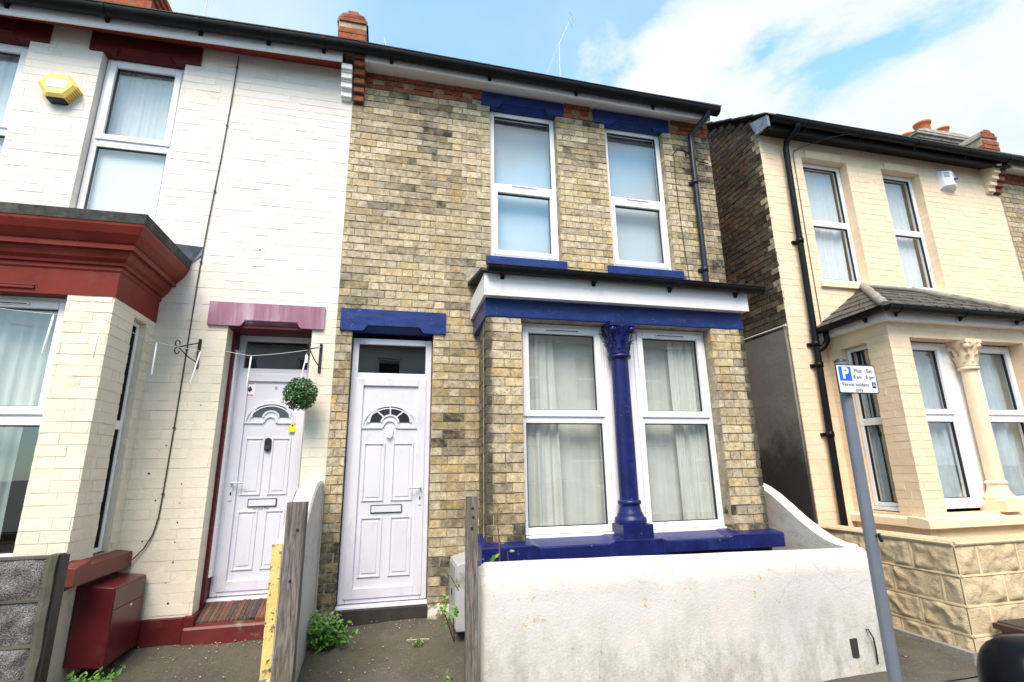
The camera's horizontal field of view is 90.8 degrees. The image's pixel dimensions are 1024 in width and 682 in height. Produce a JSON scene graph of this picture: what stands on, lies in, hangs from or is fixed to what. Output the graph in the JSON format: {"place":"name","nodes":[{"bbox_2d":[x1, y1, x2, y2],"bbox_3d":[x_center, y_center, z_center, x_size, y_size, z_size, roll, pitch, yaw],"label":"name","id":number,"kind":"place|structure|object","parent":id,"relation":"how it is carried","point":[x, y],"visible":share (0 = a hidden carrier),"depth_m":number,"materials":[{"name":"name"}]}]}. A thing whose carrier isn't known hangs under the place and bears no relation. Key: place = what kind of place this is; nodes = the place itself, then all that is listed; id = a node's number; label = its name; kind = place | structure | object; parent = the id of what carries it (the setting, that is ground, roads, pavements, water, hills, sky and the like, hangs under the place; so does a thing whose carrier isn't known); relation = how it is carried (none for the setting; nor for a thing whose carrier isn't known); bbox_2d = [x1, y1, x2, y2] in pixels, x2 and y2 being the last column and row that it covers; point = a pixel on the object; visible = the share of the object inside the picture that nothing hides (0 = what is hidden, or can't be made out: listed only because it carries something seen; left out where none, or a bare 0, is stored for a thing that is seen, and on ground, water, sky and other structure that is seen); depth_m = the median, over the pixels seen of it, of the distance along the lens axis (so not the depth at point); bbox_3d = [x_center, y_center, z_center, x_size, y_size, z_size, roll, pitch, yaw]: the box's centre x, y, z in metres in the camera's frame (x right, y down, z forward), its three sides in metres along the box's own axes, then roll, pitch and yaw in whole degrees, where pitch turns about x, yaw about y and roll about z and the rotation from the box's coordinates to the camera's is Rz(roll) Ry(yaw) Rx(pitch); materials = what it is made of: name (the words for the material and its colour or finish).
{"place":"outdoors","nodes":[
{"label":"outdoors","id":0,"kind":"place"},
{"bbox_2d":[69,639,262,681],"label":"path","id":1,"kind":"structure","parent":0,"point":[232,662],"depth_m":3.73,"materials":[{"name":"concrete"}]},
{"bbox_2d":[0,553,69,681],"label":"block wall","id":2,"kind":"structure","parent":1,"relation":"on","point":[31,591],"depth_m":2.78,"materials":[{"name":"grey concrete"}]},
{"bbox_2d":[66,664,127,681],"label":"weed","id":3,"kind":"object","parent":1,"relation":"on","point":[97,677],"visible":1,"depth_m":3.36,"materials":[{"name":"green plant"}]},
{"bbox_2d":[0,0,358,681],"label":"terraced house","id":4,"kind":"structure","parent":1,"relation":"on","point":[108,176],"depth_m":4.69,"materials":[{"name":"white paint"}]},
{"bbox_2d":[0,43,28,153],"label":"window","id":5,"kind":"structure","parent":4,"relation":"in","point":[11,68],"depth_m":4.93,"materials":[{"name":"white plastic"}]},
{"bbox_2d":[0,295,66,556],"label":"window","id":6,"kind":"structure","parent":4,"relation":"in","point":[25,373],"depth_m":3.87,"materials":[{"name":"white plastic"}]},
{"bbox_2d":[37,73,82,105],"bbox_3d":[-4.314,-2.401,4.814,0.330,0.270,0.108,2,-15,-13],"label":"alarm box","id":7,"kind":"object","parent":4,"relation":"attached to","point":[65,89],"visible":1,"depth_m":4.78,"materials":[{"name":"yellow plastic"}]},
{"bbox_2d":[63,572,145,669],"bbox_3d":[-2.980,2.045,3.737,0.249,0.547,0.505,2,-15,-13],"label":"meter box","id":8,"kind":"object","parent":4,"relation":"attached to","point":[105,622],"visible":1,"depth_m":3.55,"materials":[{"name":"red paint"}]},
{"bbox_2d":[104,577,145,665],"bbox_3d":[-2.865,2.062,3.761,0.014,0.485,0.485,2,-15,-13],"label":"box door","id":9,"kind":"structure","parent":8,"relation":"in","point":[125,620],"depth_m":3.73,"materials":[{"name":"red paint"}]},
{"bbox_2d":[93,321,139,552],"bbox_3d":[-3.224,0.720,4.049,0.076,1.852,0.220,2,-15,-13],"label":"window","id":10,"kind":"structure","parent":4,"relation":"in","point":[99,536],"depth_m":4.10,"materials":[{"name":"white plastic"}]},
{"bbox_2d":[77,59,184,219],"bbox_3d":[-3.755,-1.993,5.064,0.713,1.756,0.166,2,-15,-13],"label":"window","id":11,"kind":"structure","parent":4,"relation":"in","point":[126,168],"depth_m":5.03,"materials":[{"name":"white plastic"}]},
{"bbox_2d":[63,56,238,591],"bbox_3d":[-3.071,-0.655,4.345,0.249,5.086,0.905,-4,-15,12],"label":"cable","id":12,"kind":"object","parent":4,"relation":"attached to","point":[174,427],"visible":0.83,"depth_m":4.59,"materials":[{"name":"black plastic"}]},
{"bbox_2d":[174,339,201,367],"bbox_3d":[-2.872,0.086,4.463,0.026,0.270,0.257,-5,-15,16],"label":"hanging bracket","id":13,"kind":"object","parent":4,"relation":"attached to","point":[199,343],"visible":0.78,"depth_m":4.52,"materials":[{"name":"black metal"}]},
{"bbox_2d":[195,598,266,623],"bbox_3d":[-2.259,2.283,4.307,0.702,0.127,0.252,2,-15,-13],"label":"door mat","id":14,"kind":"object","parent":4,"relation":"on","point":[232,610],"depth_m":4.26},
{"bbox_2d":[206,335,311,602],"bbox_3d":[-2.315,1.112,4.766,0.734,2.407,0.141,2,-15,-13],"label":"door","id":15,"kind":"structure","parent":4,"relation":"in","point":[263,468],"depth_m":4.74,"materials":[{"name":"white plastic"}]},
{"bbox_2d":[307,342,322,372],"bbox_3d":[-1.845,0.134,4.698,0.026,0.280,0.250,-3,-14,9],"label":"hanging bracket","id":16,"kind":"object","parent":4,"relation":"attached to","point":[320,358],"visible":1,"depth_m":4.78,"materials":[{"name":"black metal"}]},
{"bbox_2d":[0,308,318,387],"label":"light string","id":17,"kind":"object","parent":16,"relation":"hanging from","point":[49,329],"visible":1,"depth_m":4.10,"materials":[{"name":"plastic"}]},
{"bbox_2d":[281,354,318,410],"bbox_3d":[-1.882,0.356,4.519,0.310,0.548,0.328,2,-15,-13],"label":"topiary ball","id":18,"kind":"object","parent":16,"relation":"hanging from","point":[299,393],"visible":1,"depth_m":4.42,"materials":[{"name":"green plant"}]},
{"bbox_2d":[258,480,323,681],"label":"party wall","id":19,"kind":"structure","parent":1,"relation":"on","point":[311,492],"depth_m":3.69,"materials":[{"name":"white paint"}]},
{"bbox_2d":[168,0,1023,155],"label":"sky","id":20,"kind":"structure","parent":0,"point":[889,66],"materials":[{"name":"blue"}]},
{"bbox_2d":[297,618,908,681],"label":"path","id":21,"kind":"structure","parent":0,"point":[434,656],"depth_m":3.83,"materials":[{"name":"concrete"}]},
{"bbox_2d":[271,501,308,681],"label":"gate post","id":22,"kind":"object","parent":21,"relation":"on","point":[287,626],"visible":1,"depth_m":3.14,"materials":[{"name":"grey wood"}]},
{"bbox_2d":[306,609,357,653],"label":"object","id":23,"kind":"object","parent":21,"relation":"on","point":[323,632],"visible":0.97,"depth_m":3.93,"materials":[{"name":"green plant"}]},
{"bbox_2d":[412,637,422,646],"bbox_3d":[-0.752,2.405,4.020,0.089,0.077,0.068,2,-15,-13],"label":"weed","id":24,"kind":"object","parent":21,"relation":"on","point":[419,644],"visible":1,"depth_m":4.01,"materials":[{"name":"green plant"}]},
{"bbox_2d":[444,668,449,681],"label":"weed","id":25,"kind":"object","parent":21,"relation":"on","point":[447,677],"visible":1,"depth_m":3.42,"materials":[{"name":"green plant"}]},
{"bbox_2d":[434,575,459,642],"bbox_3d":[-0.509,2.066,3.879,0.189,0.534,0.259,2,-15,-13],"label":"bramble","id":26,"kind":"object","parent":21,"relation":"on","point":[445,612],"visible":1,"depth_m":3.87,"materials":[{"name":"green plant"}]},
{"bbox_2d":[464,496,477,681],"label":"gate post","id":27,"kind":"object","parent":21,"relation":"on","point":[471,602],"visible":1,"depth_m":3.24,"materials":[{"name":"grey wood"}]},
{"bbox_2d":[108,616,906,679],"bbox_3d":[0.337,2.446,4.044,6.503,0.258,1.354,2,-15,-13],"label":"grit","id":28,"kind":"object","parent":21,"relation":"on","point":[309,670],"visible":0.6,"depth_m":3.97,"materials":[{"name":"beige gravel"}]},
{"bbox_2d":[316,10,785,626],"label":"terraced house","id":29,"kind":"structure","parent":21,"relation":"on","point":[540,336],"depth_m":5.00,"materials":[{"name":"yellow brick"}]},
{"bbox_2d":[335,338,431,610],"bbox_3d":[-1.182,1.173,4.822,0.804,2.465,0.141,2,-15,-13],"label":"door","id":30,"kind":"structure","parent":29,"relation":"in","point":[383,562],"depth_m":4.79,"materials":[{"name":"white plastic"}]},
{"bbox_2d":[449,552,480,631],"bbox_3d":[-0.405,2.134,4.365,0.235,0.563,0.450,2,-15,-13],"label":"meter box","id":31,"kind":"object","parent":29,"relation":"attached to","point":[456,571],"visible":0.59,"depth_m":4.17,"materials":[{"name":"grey plastic"}]},
{"bbox_2d":[449,559,455,628],"bbox_3d":[-0.513,2.153,4.333,0.013,0.465,0.420,2,-15,-13],"label":"box door","id":32,"kind":"structure","parent":31,"relation":"in","point":[452,588],"depth_m":4.31,"materials":[{"name":"grey plastic"}]},
{"bbox_2d":[490,111,558,260],"bbox_3d":[0.122,-1.794,5.951,0.820,1.909,0.197,2,-15,-13],"label":"window","id":33,"kind":"structure","parent":29,"relation":"in","point":[523,198],"depth_m":6.00,"materials":[{"name":"white plastic"}]},
{"bbox_2d":[548,13,572,69],"bbox_3d":[1.069,-5.563,10.138,0.781,2.753,0.337,7,-16,-28],"label":"tv aerial","id":34,"kind":"object","parent":29,"relation":"attached to","point":[559,43],"visible":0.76,"depth_m":10.28,"materials":[{"name":"silver metal"}]},
{"bbox_2d":[521,323,613,538],"bbox_3d":[0.454,0.793,4.692,0.901,1.930,0.235,2,-15,-13],"label":"window","id":35,"kind":"structure","parent":29,"relation":"in","point":[567,464],"depth_m":4.71,"materials":[{"name":"white plastic"}]},
{"bbox_2d":[604,129,671,269],"bbox_3d":[1.517,-1.734,6.278,0.795,1.909,0.197,2,-15,-13],"label":"window","id":36,"kind":"structure","parent":29,"relation":"in","point":[638,220],"depth_m":6.34,"materials":[{"name":"white plastic"}]},
{"bbox_2d":[632,329,726,532],"bbox_3d":[1.577,0.841,4.953,0.818,1.930,0.231,2,-15,-13],"label":"window","id":37,"kind":"structure","parent":29,"relation":"in","point":[681,484],"depth_m":4.96,"materials":[{"name":"white plastic"}]},
{"bbox_2d":[672,148,708,279],"bbox_3d":[2.297,-1.473,6.242,0.510,2.024,0.014,2,-15,-13],"label":"cable","id":38,"kind":"object","parent":29,"relation":"on","point":[678,205],"visible":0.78,"depth_m":6.24,"materials":[{"name":"black plastic"}]},
{"bbox_2d":[478,483,885,681],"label":"garden wall","id":39,"kind":"structure","parent":21,"relation":"on","point":[800,606],"depth_m":3.58,"materials":[{"name":"paint"}]},
{"bbox_2d":[482,549,514,561],"bbox_3d":[-0.097,1.717,3.650,0.276,0.383,0.250,13,-20,-43],"label":"shrub","id":40,"kind":"object","parent":39,"relation":"on","point":[493,557],"visible":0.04,"depth_m":3.65,"materials":[{"name":"green plant"}]},
{"bbox_2d":[493,504,503,561],"bbox_3d":[-0.102,1.425,3.709,0.085,0.435,0.035,9,-17,-34],"label":"shoot","id":41,"kind":"object","parent":40,"relation":"on","point":[498,526],"visible":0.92,"depth_m":3.71,"materials":[{"name":"brown plant"}]},
{"bbox_2d":[894,632,977,681],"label":"path","id":42,"kind":"structure","parent":0,"point":[921,662],"depth_m":3.96,"materials":[{"name":"concrete"}]},
{"bbox_2d":[703,112,1023,537],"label":"terraced house","id":43,"kind":"structure","parent":42,"relation":"on","point":[918,280],"depth_m":6.32,"materials":[{"name":"beige brick"}]},
{"bbox_2d":[793,134,846,322],"bbox_3d":[4.240,-1.527,6.566,0.828,2.665,0.072,-3,-14,9],"label":"cable","id":44,"kind":"object","parent":43,"relation":"on","point":[803,216],"visible":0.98,"depth_m":6.68,"materials":[{"name":"black plastic"}]},
{"bbox_2d":[802,163,860,282],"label":"window","id":45,"kind":"structure","parent":43,"relation":"in","point":[827,227],"depth_m":7.03,"materials":[{"name":"white plastic"}]},
{"bbox_2d":[846,345,898,510],"bbox_3d":[4.116,0.925,5.600,0.158,1.821,0.525,2,-15,-13],"label":"window","id":46,"kind":"structure","parent":43,"relation":"in","point":[871,441],"depth_m":5.70,"materials":[{"name":"white plastic"}]},
{"bbox_2d":[882,175,936,289],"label":"window","id":47,"kind":"structure","parent":43,"relation":"in","point":[904,236],"depth_m":7.33,"materials":[{"name":"white plastic"}]},
{"bbox_2d":[910,342,980,508],"bbox_3d":[4.708,0.902,5.598,0.852,1.796,0.206,2,-15,-13],"label":"window","id":48,"kind":"structure","parent":43,"relation":"in","point":[952,466],"depth_m":5.59,"materials":[{"name":"white plastic"}]},
{"bbox_2d":[935,171,957,191],"bbox_3d":[6.435,-2.366,7.434,0.290,0.310,0.129,2,-15,-13],"label":"alarm box","id":49,"kind":"object","parent":43,"relation":"attached to","point":[946,180],"visible":1,"depth_m":7.41,"materials":[{"name":"white plastic"}]},
{"bbox_2d":[978,346,1023,499],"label":"window","id":50,"kind":"structure","parent":43,"relation":"in","point":[1002,396],"depth_m":5.88,"materials":[{"name":"white plastic"}]},
{"bbox_2d":[817,523,1023,666],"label":"block wall","id":51,"kind":"structure","parent":42,"relation":"on","point":[955,597],"depth_m":4.24,"materials":[{"name":"stone"}]},
{"bbox_2d":[945,676,977,681],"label":"pavement","id":52,"kind":"structure","parent":0,"point":[973,679],"depth_m":3.76,"materials":[{"name":"concrete"}]},
{"bbox_2d":[833,359,902,681],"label":"parking sign","id":53,"kind":"object","parent":52,"relation":"on","point":[856,379],"visible":1,"depth_m":3.01,"materials":[{"name":"grey metal"}]},
{"bbox_2d":[992,618,1023,634],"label":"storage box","id":54,"kind":"object","parent":52,"relation":"on","point":[1011,626],"visible":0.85,"depth_m":3.95,"materials":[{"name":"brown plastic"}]},
{"bbox_2d":[976,634,1023,681],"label":"parked car","id":55,"kind":"object","parent":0,"point":[1000,658],"visible":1,"depth_m":1.26,"materials":[{"name":"black paint"}]},
{"label":"ground","id":56,"kind":"structure","parent":0,"visible":0},
{"bbox_2d":[902,119,1023,279],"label":"terraced house","id":57,"kind":"structure","parent":56,"relation":"on","point":[1012,197],"depth_m":7.79,"materials":[{"name":"yellow brick"}]}
]}

